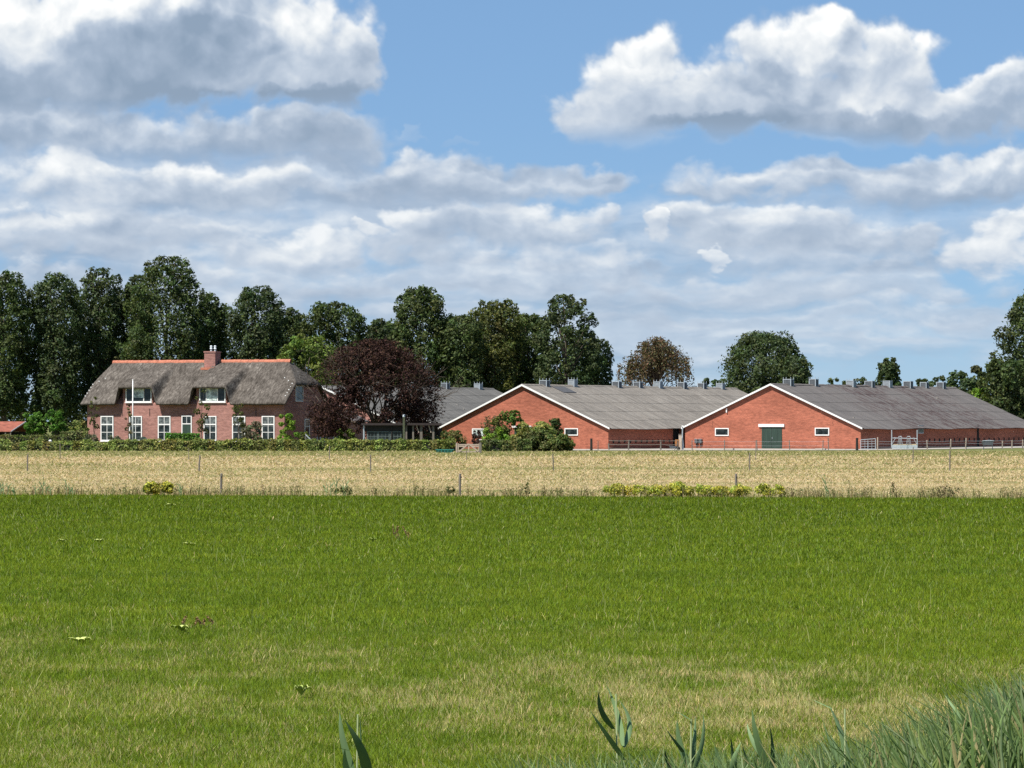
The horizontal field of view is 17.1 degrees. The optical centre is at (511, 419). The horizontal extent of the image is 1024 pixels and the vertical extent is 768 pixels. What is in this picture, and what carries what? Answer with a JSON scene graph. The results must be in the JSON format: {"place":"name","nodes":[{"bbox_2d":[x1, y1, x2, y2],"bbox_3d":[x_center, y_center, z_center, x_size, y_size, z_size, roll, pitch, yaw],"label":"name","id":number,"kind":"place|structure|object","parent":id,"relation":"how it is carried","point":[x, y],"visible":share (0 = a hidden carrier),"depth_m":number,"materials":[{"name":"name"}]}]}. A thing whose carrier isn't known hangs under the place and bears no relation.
{"place":"outdoors","nodes":[
{"label":"outdoors","id":0,"kind":"place"},
{"bbox_2d":[0,0,1023,368],"bbox_3d":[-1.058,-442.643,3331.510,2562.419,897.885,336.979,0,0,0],"label":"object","id":1,"kind":"structure","parent":0,"point":[306,206],"depth_m":3477.30,"materials":[{"name":"white"}]},
{"bbox_2d":[0,491,1023,767],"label":"green field","id":2,"kind":"structure","parent":0,"point":[622,687],"depth_m":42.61,"materials":[{"name":"plant"}]},
{"bbox_2d":[331,712,371,767],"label":"reed","id":3,"kind":"object","parent":2,"relation":"on","point":[362,755],"visible":1,"depth_m":10.97,"materials":[{"name":"green plant"}]},
{"bbox_2d":[591,687,631,767],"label":"reed","id":4,"kind":"object","parent":2,"relation":"on","point":[619,731],"visible":0.99,"depth_m":11.00,"materials":[{"name":"green plant"}]},
{"bbox_2d":[664,712,704,767],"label":"reed","id":5,"kind":"object","parent":2,"relation":"on","point":[680,746],"visible":0.95,"depth_m":11.00,"materials":[{"name":"green plant"}]},
{"bbox_2d":[715,740,740,767],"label":"reed","id":6,"kind":"object","parent":2,"relation":"on","point":[733,755],"visible":0.86,"depth_m":11.00,"materials":[{"name":"green plant"}]},
{"bbox_2d":[434,666,1023,767],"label":"reed bed","id":7,"kind":"object","parent":2,"relation":"on","point":[992,736],"visible":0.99,"depth_m":10.62,"materials":[{"name":"green plant"}]},
{"bbox_2d":[742,710,774,767],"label":"reed","id":8,"kind":"object","parent":2,"relation":"on","point":[757,745],"visible":0.86,"depth_m":10.97,"materials":[{"name":"green plant"}]},
{"bbox_2d":[814,700,850,767],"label":"reed","id":9,"kind":"object","parent":2,"relation":"on","point":[840,731],"visible":0.77,"depth_m":11.03,"materials":[{"name":"green plant"}]},
{"bbox_2d":[944,697,971,744],"bbox_3d":[1.426,1.971,10.960,0.088,2.158,0.143,0,0,0],"label":"reed","id":10,"kind":"object","parent":2,"relation":"on","point":[953,707],"visible":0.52,"depth_m":10.99,"materials":[{"name":"green plant"}]},
{"bbox_2d":[989,667,1023,745],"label":"reed","id":11,"kind":"object","parent":2,"relation":"on","point":[994,695],"visible":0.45,"depth_m":10.98,"materials":[{"name":"green plant"}]},
{"bbox_2d":[0,448,1023,498],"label":"dry field","id":12,"kind":"structure","parent":0,"point":[495,489],"depth_m":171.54,"materials":[{"name":"beige plant"}]},
{"bbox_2d":[144,480,174,494],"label":"weed clump","id":13,"kind":"object","parent":12,"relation":"on","point":[153,487],"visible":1,"depth_m":132.78,"materials":[{"name":"yellow plant"}]},
{"bbox_2d":[108,437,324,450],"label":"garden hedge","id":14,"kind":"object","parent":12,"relation":"on","point":[240,444],"visible":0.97,"depth_m":318.55,"materials":[{"name":"green plant"}]},
{"bbox_2d":[440,430,467,449],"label":"shrub","id":15,"kind":"object","parent":12,"relation":"on","point":[456,435],"visible":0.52,"depth_m":320.36,"materials":[{"name":"green plant"}]},
{"bbox_2d":[471,430,481,448],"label":"shrub","id":16,"kind":"object","parent":12,"relation":"on","point":[474,437],"visible":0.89,"depth_m":317.94,"materials":[{"name":"red plant"}]},
{"bbox_2d":[480,415,508,438],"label":"shrub","id":17,"kind":"object","parent":12,"relation":"on","point":[486,424],"visible":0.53,"depth_m":320.78,"materials":[{"name":"green plant"}]},
{"bbox_2d":[482,426,508,439],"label":"shrub","id":18,"kind":"object","parent":12,"relation":"on","point":[499,430],"visible":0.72,"depth_m":316.69,"materials":[{"name":"green plant"}]},
{"bbox_2d":[480,437,532,451],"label":"garden hedge","id":19,"kind":"object","parent":12,"relation":"on","point":[496,444],"visible":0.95,"depth_m":313.60,"materials":[{"name":"green plant"}]},
{"bbox_2d":[490,410,523,439],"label":"shrub","id":20,"kind":"object","parent":12,"relation":"on","point":[512,418],"visible":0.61,"depth_m":319.67,"materials":[{"name":"green plant"}]},
{"bbox_2d":[0,474,1023,498],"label":"ditch weeds","id":21,"kind":"object","parent":12,"relation":"on","point":[560,493],"visible":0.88,"depth_m":130.84,"materials":[{"name":"green plant"}]},
{"bbox_2d":[511,421,556,450],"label":"shrub","id":22,"kind":"object","parent":12,"relation":"on","point":[540,425],"visible":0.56,"depth_m":317.42,"materials":[{"name":"green plant"}]},
{"bbox_2d":[523,429,551,450],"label":"shrub","id":23,"kind":"object","parent":12,"relation":"on","point":[539,440],"visible":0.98,"depth_m":314.47,"materials":[{"name":"green plant"}]},
{"bbox_2d":[548,418,563,447],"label":"shrub","id":24,"kind":"object","parent":12,"relation":"on","point":[555,423],"visible":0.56,"depth_m":318.71,"materials":[{"name":"green plant"}]},
{"bbox_2d":[545,433,575,451],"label":"shrub","id":25,"kind":"object","parent":12,"relation":"on","point":[559,441],"visible":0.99,"depth_m":314.13,"materials":[{"name":"green plant"}]},
{"bbox_2d":[602,482,630,495],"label":"flowering weeds","id":26,"kind":"object","parent":12,"relation":"on","point":[611,490],"visible":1,"depth_m":129.85,"materials":[{"name":"yellow plant"}]},
{"bbox_2d":[623,483,655,496],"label":"flowering weeds","id":27,"kind":"object","parent":12,"relation":"on","point":[635,489],"visible":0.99,"depth_m":129.75,"materials":[{"name":"yellow plant"}]},
{"bbox_2d":[645,484,671,496],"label":"flowering weeds","id":28,"kind":"object","parent":12,"relation":"on","point":[659,489],"visible":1,"depth_m":129.64,"materials":[{"name":"yellow plant"}]},
{"bbox_2d":[665,480,694,496],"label":"flowering weeds","id":29,"kind":"object","parent":12,"relation":"on","point":[677,487],"visible":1,"depth_m":129.43,"materials":[{"name":"yellow plant"}]},
{"bbox_2d":[685,483,716,496],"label":"flowering weeds","id":30,"kind":"object","parent":12,"relation":"on","point":[702,491],"visible":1,"depth_m":129.39,"materials":[{"name":"yellow plant"}]},
{"bbox_2d":[710,485,732,496],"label":"flowering weeds","id":31,"kind":"object","parent":12,"relation":"on","point":[716,488],"visible":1,"depth_m":129.25,"materials":[{"name":"yellow plant"}]},
{"bbox_2d":[728,483,751,495],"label":"flowering weeds","id":32,"kind":"object","parent":12,"relation":"on","point":[741,488],"visible":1,"depth_m":129.10,"materials":[{"name":"yellow plant"}]},
{"bbox_2d":[754,483,771,495],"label":"flowering weeds","id":33,"kind":"object","parent":12,"relation":"on","point":[765,487],"visible":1,"depth_m":129.02,"materials":[{"name":"yellow plant"}]},
{"bbox_2d":[931,484,959,497],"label":"weed clump","id":34,"kind":"object","parent":12,"relation":"on","point":[943,492],"visible":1,"depth_m":127.03,"materials":[{"name":"green plant"}]},
{"bbox_2d":[45,423,1023,450],"bbox_3d":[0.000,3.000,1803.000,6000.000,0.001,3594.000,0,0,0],"label":"ground","id":35,"kind":"structure","parent":0,"point":[1001,449],"depth_m":327.17,"materials":[{"name":"green plant"}]},
{"bbox_2d":[0,421,26,435],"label":"open shed","id":36,"kind":"structure","parent":35,"relation":"on","point":[13,428],"depth_m":347.14,"materials":[{"name":"tile"}]},
{"bbox_2d":[0,269,36,420],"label":"oak tree","id":37,"kind":"object","parent":35,"relation":"on","point":[17,382],"visible":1,"depth_m":430.64,"materials":[{"name":"green plant"}]},
{"bbox_2d":[0,302,59,435],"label":"understorey tree","id":38,"kind":"object","parent":35,"relation":"on","point":[10,417],"visible":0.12,"depth_m":457.33,"materials":[{"name":"green plant"}]},
{"bbox_2d":[23,411,46,435],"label":"standard tree","id":39,"kind":"object","parent":35,"relation":"on","point":[37,418],"visible":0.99,"depth_m":336.78,"materials":[{"name":"green plant"}]},
{"bbox_2d":[0,433,69,443],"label":"garden hedge","id":40,"kind":"object","parent":35,"relation":"on","point":[16,438],"visible":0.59,"depth_m":329.60,"materials":[{"name":"green plant"}]},
{"bbox_2d":[17,271,89,435],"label":"oak tree","id":41,"kind":"object","parent":35,"relation":"on","point":[48,394],"visible":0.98,"depth_m":432.50,"materials":[{"name":"green plant"}]},
{"bbox_2d":[0,437,107,450],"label":"garden hedge","id":42,"kind":"object","parent":35,"relation":"on","point":[71,445],"visible":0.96,"depth_m":319.40,"materials":[{"name":"green plant"}]},
{"bbox_2d":[43,409,66,434],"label":"standard tree","id":43,"kind":"object","parent":35,"relation":"on","point":[54,426],"visible":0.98,"depth_m":335.68,"materials":[{"name":"green plant"}]},
{"bbox_2d":[60,430,88,441],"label":"shrub","id":44,"kind":"object","parent":35,"relation":"on","point":[76,436],"visible":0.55,"depth_m":332.58,"materials":[{"name":"green plant"}]},
{"bbox_2d":[49,289,106,434],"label":"understorey tree","id":45,"kind":"object","parent":35,"relation":"on","point":[81,416],"visible":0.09,"depth_m":458.42,"materials":[{"name":"green plant"}]},
{"bbox_2d":[67,419,89,434],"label":"shrub","id":46,"kind":"object","parent":35,"relation":"on","point":[78,425],"visible":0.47,"depth_m":335.87,"materials":[{"name":"green plant"}]},
{"bbox_2d":[88,396,99,433],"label":"young tree","id":47,"kind":"object","parent":35,"relation":"on","point":[95,415],"visible":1,"depth_m":325.99,"materials":[{"name":"green plant"}]},
{"bbox_2d":[67,266,128,413],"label":"oak tree","id":48,"kind":"object","parent":35,"relation":"on","point":[106,348],"visible":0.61,"depth_m":438.58,"materials":[{"name":"green plant"}]},
{"bbox_2d":[112,275,155,359],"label":"oak tree","id":49,"kind":"object","parent":35,"relation":"on","point":[126,292],"visible":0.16,"depth_m":440.16,"materials":[{"name":"green plant"}]},
{"bbox_2d":[117,255,214,359],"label":"oak tree","id":50,"kind":"object","parent":35,"relation":"on","point":[179,295],"visible":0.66,"depth_m":428.83,"materials":[{"name":"green plant"}]},
{"bbox_2d":[165,432,199,441],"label":"box hedge","id":51,"kind":"object","parent":35,"relation":"on","point":[184,436],"visible":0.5,"depth_m":330.58,"materials":[{"name":"green plant"}]},
{"bbox_2d":[193,389,210,437],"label":"young tree","id":52,"kind":"object","parent":35,"relation":"on","point":[196,410],"visible":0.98,"depth_m":325.95,"materials":[{"name":"green plant"}]},
{"bbox_2d":[193,292,228,359],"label":"oak tree","id":53,"kind":"object","parent":35,"relation":"on","point":[219,316],"visible":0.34,"depth_m":435.12,"materials":[{"name":"green plant"}]},
{"bbox_2d":[199,303,247,359],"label":"understorey tree","id":54,"kind":"object","parent":35,"relation":"on","point":[230,309],"visible":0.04,"depth_m":461.36,"materials":[{"name":"green plant"}]},
{"bbox_2d":[80,345,368,447],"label":"farmhouse","id":55,"kind":"object","parent":35,"relation":"on","point":[165,392],"visible":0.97,"depth_m":345.80,"materials":[{"name":"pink brick"}]},
{"bbox_2d":[100,416,113,441],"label":"window","id":56,"kind":"structure","parent":55,"relation":"in","point":[106,422],"depth_m":347.76,"materials":[{"name":"white paint"}]},
{"bbox_2d":[129,416,141,439],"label":"window","id":57,"kind":"structure","parent":55,"relation":"in","point":[137,420],"depth_m":346.58,"materials":[{"name":"white paint"}]},
{"bbox_2d":[158,416,170,441],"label":"window","id":58,"kind":"structure","parent":55,"relation":"in","point":[164,422],"depth_m":345.56,"materials":[{"name":"white paint"}]},
{"bbox_2d":[204,416,216,441],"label":"window","id":59,"kind":"structure","parent":55,"relation":"in","point":[210,423],"depth_m":343.71,"materials":[{"name":"white paint"}]},
{"bbox_2d":[232,416,244,441],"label":"window","id":60,"kind":"structure","parent":55,"relation":"in","point":[234,428],"depth_m":342.79,"materials":[{"name":"white paint"}]},
{"bbox_2d":[262,416,274,439],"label":"window","id":61,"kind":"structure","parent":55,"relation":"in","point":[268,422],"depth_m":341.54,"materials":[{"name":"white paint"}]},
{"bbox_2d":[295,386,302,401],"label":"window","id":62,"kind":"structure","parent":55,"relation":"in","point":[298,394],"depth_m":344.43,"materials":[{"name":"grey glass"}]},
{"bbox_2d":[232,404,245,438],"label":"young tree","id":63,"kind":"object","parent":35,"relation":"on","point":[240,414],"visible":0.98,"depth_m":326.97,"materials":[{"name":"green plant"}]},
{"bbox_2d":[239,421,262,441],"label":"shrub","id":64,"kind":"object","parent":35,"relation":"on","point":[248,432],"visible":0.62,"depth_m":330.55,"materials":[{"name":"green plant"}]},
{"bbox_2d":[220,285,288,359],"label":"oak tree","id":65,"kind":"object","parent":35,"relation":"on","point":[250,304],"visible":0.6,"depth_m":432.69,"materials":[{"name":"green plant"}]},
{"bbox_2d":[276,413,299,439],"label":"shrub","id":66,"kind":"object","parent":35,"relation":"on","point":[289,426],"visible":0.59,"depth_m":330.81,"materials":[{"name":"green plant"}]},
{"bbox_2d":[272,307,306,369],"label":"oak tree","id":67,"kind":"object","parent":35,"relation":"on","point":[294,320],"visible":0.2,"depth_m":444.98,"materials":[{"name":"green plant"}]},
{"bbox_2d":[276,333,337,385],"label":"maple tree","id":68,"kind":"object","parent":35,"relation":"on","point":[295,343],"visible":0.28,"depth_m":424.10,"materials":[{"name":"green plant"}]},
{"bbox_2d":[296,301,369,385],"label":"oak tree","id":69,"kind":"object","parent":35,"relation":"on","point":[330,316],"visible":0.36,"depth_m":438.01,"materials":[{"name":"green plant"}]},
{"bbox_2d":[336,428,356,440],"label":"shrub","id":70,"kind":"object","parent":35,"relation":"on","point":[350,435],"visible":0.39,"depth_m":334.75,"materials":[{"name":"green plant"}]},
{"bbox_2d":[362,318,391,385],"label":"oak tree","id":71,"kind":"object","parent":35,"relation":"on","point":[381,332],"visible":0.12,"depth_m":445.93,"materials":[{"name":"green plant"}]},
{"bbox_2d":[287,326,469,438],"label":"copper beech","id":72,"kind":"object","parent":35,"relation":"on","point":[331,416],"visible":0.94,"depth_m":334.85,"materials":[{"name":"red plant"}]},
{"bbox_2d":[324,437,455,450],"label":"garden hedge","id":73,"kind":"object","parent":35,"relation":"on","point":[352,444],"visible":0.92,"depth_m":315.55,"materials":[{"name":"green plant"}]},
{"bbox_2d":[361,414,441,440],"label":"garden pavilion","id":74,"kind":"structure","parent":35,"relation":"on","point":[388,431],"depth_m":327.02,"materials":[{"name":"grey wood"}]},
{"bbox_2d":[321,381,503,438],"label":"barn","id":75,"kind":"structure","parent":35,"relation":"on","point":[463,401],"depth_m":396.46,"materials":[{"name":"grey brick"}]},
{"bbox_2d":[384,284,456,386],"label":"oak tree","id":76,"kind":"object","parent":35,"relation":"on","point":[422,303],"visible":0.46,"depth_m":431.70,"materials":[{"name":"green plant"}]},
{"bbox_2d":[414,416,452,439],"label":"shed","id":77,"kind":"structure","parent":35,"relation":"on","point":[444,420],"depth_m":353.86,"materials":[{"name":"grey wood"}]},
{"bbox_2d":[434,314,493,387],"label":"oak tree","id":78,"kind":"object","parent":35,"relation":"on","point":[466,361],"visible":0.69,"depth_m":430.58,"materials":[{"name":"green plant"}]},
{"bbox_2d":[465,298,530,392],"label":"oak tree","id":79,"kind":"object","parent":35,"relation":"on","point":[506,354],"visible":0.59,"depth_m":436.03,"materials":[{"name":"green plant"}]},
{"bbox_2d":[505,313,559,383],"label":"understorey tree","id":80,"kind":"object","parent":35,"relation":"on","point":[532,333],"visible":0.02,"depth_m":457.46,"materials":[{"name":"green plant"}]},
{"bbox_2d":[515,314,553,386],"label":"oak tree","id":81,"kind":"object","parent":35,"relation":"on","point":[527,376],"visible":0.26,"depth_m":442.71,"materials":[{"name":"green plant"}]},
{"bbox_2d":[529,293,607,384],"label":"oak tree","id":82,"kind":"object","parent":35,"relation":"on","point":[555,318],"visible":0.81,"depth_m":434.63,"materials":[{"name":"green plant"}]},
{"bbox_2d":[554,329,602,383],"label":"understorey tree","id":83,"kind":"object","parent":35,"relation":"on","point":[567,348],"visible":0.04,"depth_m":458.94,"materials":[{"name":"green plant"}]},
{"bbox_2d":[582,338,614,385],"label":"oak tree","id":84,"kind":"object","parent":35,"relation":"on","point":[608,356],"visible":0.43,"depth_m":439.40,"materials":[{"name":"green plant"}]},
{"bbox_2d":[718,330,813,393],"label":"linden tree","id":85,"kind":"object","parent":35,"relation":"on","point":[762,369],"visible":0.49,"depth_m":437.06,"materials":[{"name":"green plant"}]},
{"bbox_2d":[777,354,813,383],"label":"linden tree","id":86,"kind":"object","parent":35,"relation":"on","point":[798,367],"visible":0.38,"depth_m":422.96,"materials":[{"name":"green plant"}]},
{"bbox_2d":[573,446,1023,449],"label":"yard","id":87,"kind":"structure","parent":35,"relation":"on","point":[803,449],"depth_m":334.37,"materials":[{"name":"concrete"}]},
{"bbox_2d":[438,378,747,448],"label":"barn","id":88,"kind":"structure","parent":87,"relation":"on","point":[639,414],"depth_m":347.38,"materials":[{"name":"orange brick"}]},
{"bbox_2d":[564,428,577,435],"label":"window","id":89,"kind":"structure","parent":88,"relation":"in","point":[570,431],"depth_m":341.12,"materials":[{"name":"white paint"}]},
{"bbox_2d":[608,440,678,449],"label":"rail fence","id":90,"kind":"object","parent":87,"relation":"on","point":[660,448],"visible":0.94,"depth_m":330.08,"materials":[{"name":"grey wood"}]},
{"bbox_2d":[616,335,696,386],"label":"weeping tree","id":91,"kind":"object","parent":87,"relation":"on","point":[662,358],"visible":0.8,"depth_m":396.57,"materials":[{"name":"brown plant"}]},
{"bbox_2d":[891,430,917,448],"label":"hay rack","id":92,"kind":"object","parent":87,"relation":"on","point":[903,446],"visible":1,"depth_m":332.86,"materials":[{"name":"metal"}]},
{"bbox_2d":[877,437,1022,449],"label":"rail fence","id":93,"kind":"object","parent":87,"relation":"on","point":[965,443],"visible":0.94,"depth_m":337.95,"materials":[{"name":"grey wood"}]},
{"bbox_2d":[971,387,989,400],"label":"shrub","id":94,"kind":"object","parent":87,"relation":"on","point":[977,393],"visible":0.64,"depth_m":395.54,"materials":[{"name":"green plant"}]},
{"bbox_2d":[975,356,1023,418],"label":"roadside tree","id":95,"kind":"object","parent":87,"relation":"on","point":[1005,382],"visible":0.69,"depth_m":390.25,"materials":[{"name":"green plant"}]},
{"bbox_2d":[988,294,1023,386],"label":"roadside tree","id":96,"kind":"object","parent":87,"relation":"on","point":[1015,315],"visible":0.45,"depth_m":403.49,"materials":[{"name":"green plant"}]},
{"bbox_2d":[875,357,901,385],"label":"deciduous tree","id":97,"kind":"object","parent":35,"relation":"on","point":[888,369],"visible":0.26,"depth_m":519.09,"materials":[{"name":"green plant"}]},
{"bbox_2d":[929,375,951,386],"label":"tree","id":98,"kind":"object","parent":35,"relation":"on","point":[936,379],"visible":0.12,"depth_m":649.60,"materials":[{"name":"green plant"}]},
{"bbox_2d":[946,369,979,392],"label":"tree","id":99,"kind":"object","parent":35,"relation":"on","point":[955,377],"visible":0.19,"depth_m":559.09,"materials":[{"name":"green plant"}]},
{"bbox_2d":[957,377,985,395],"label":"tree","id":100,"kind":"object","parent":35,"relation":"on","point":[966,384],"visible":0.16,"depth_m":499.01,"materials":[{"name":"green plant"}]},
{"bbox_2d":[970,363,988,383],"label":"tree","id":101,"kind":"object","parent":35,"relation":"on","point":[977,370],"visible":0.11,"depth_m":520.15,"materials":[{"name":"green plant"}]},
{"bbox_2d":[680,377,1023,448],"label":"barn","id":102,"kind":"structure","parent":0,"point":[813,413],"depth_m":348.81,"materials":[{"name":"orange brick"}]},
{"bbox_2d":[715,428,728,435],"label":"window","id":103,"kind":"structure","parent":102,"relation":"in","point":[718,431],"depth_m":347.93,"materials":[{"name":"white paint"}]},
{"bbox_2d":[762,427,781,448],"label":"door","id":104,"kind":"structure","parent":102,"relation":"in","point":[771,436],"depth_m":345.01,"materials":[{"name":"green paint"}]},
{"bbox_2d":[815,428,828,435],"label":"window","id":105,"kind":"structure","parent":102,"relation":"in","point":[818,431],"depth_m":342.12,"materials":[{"name":"white paint"}]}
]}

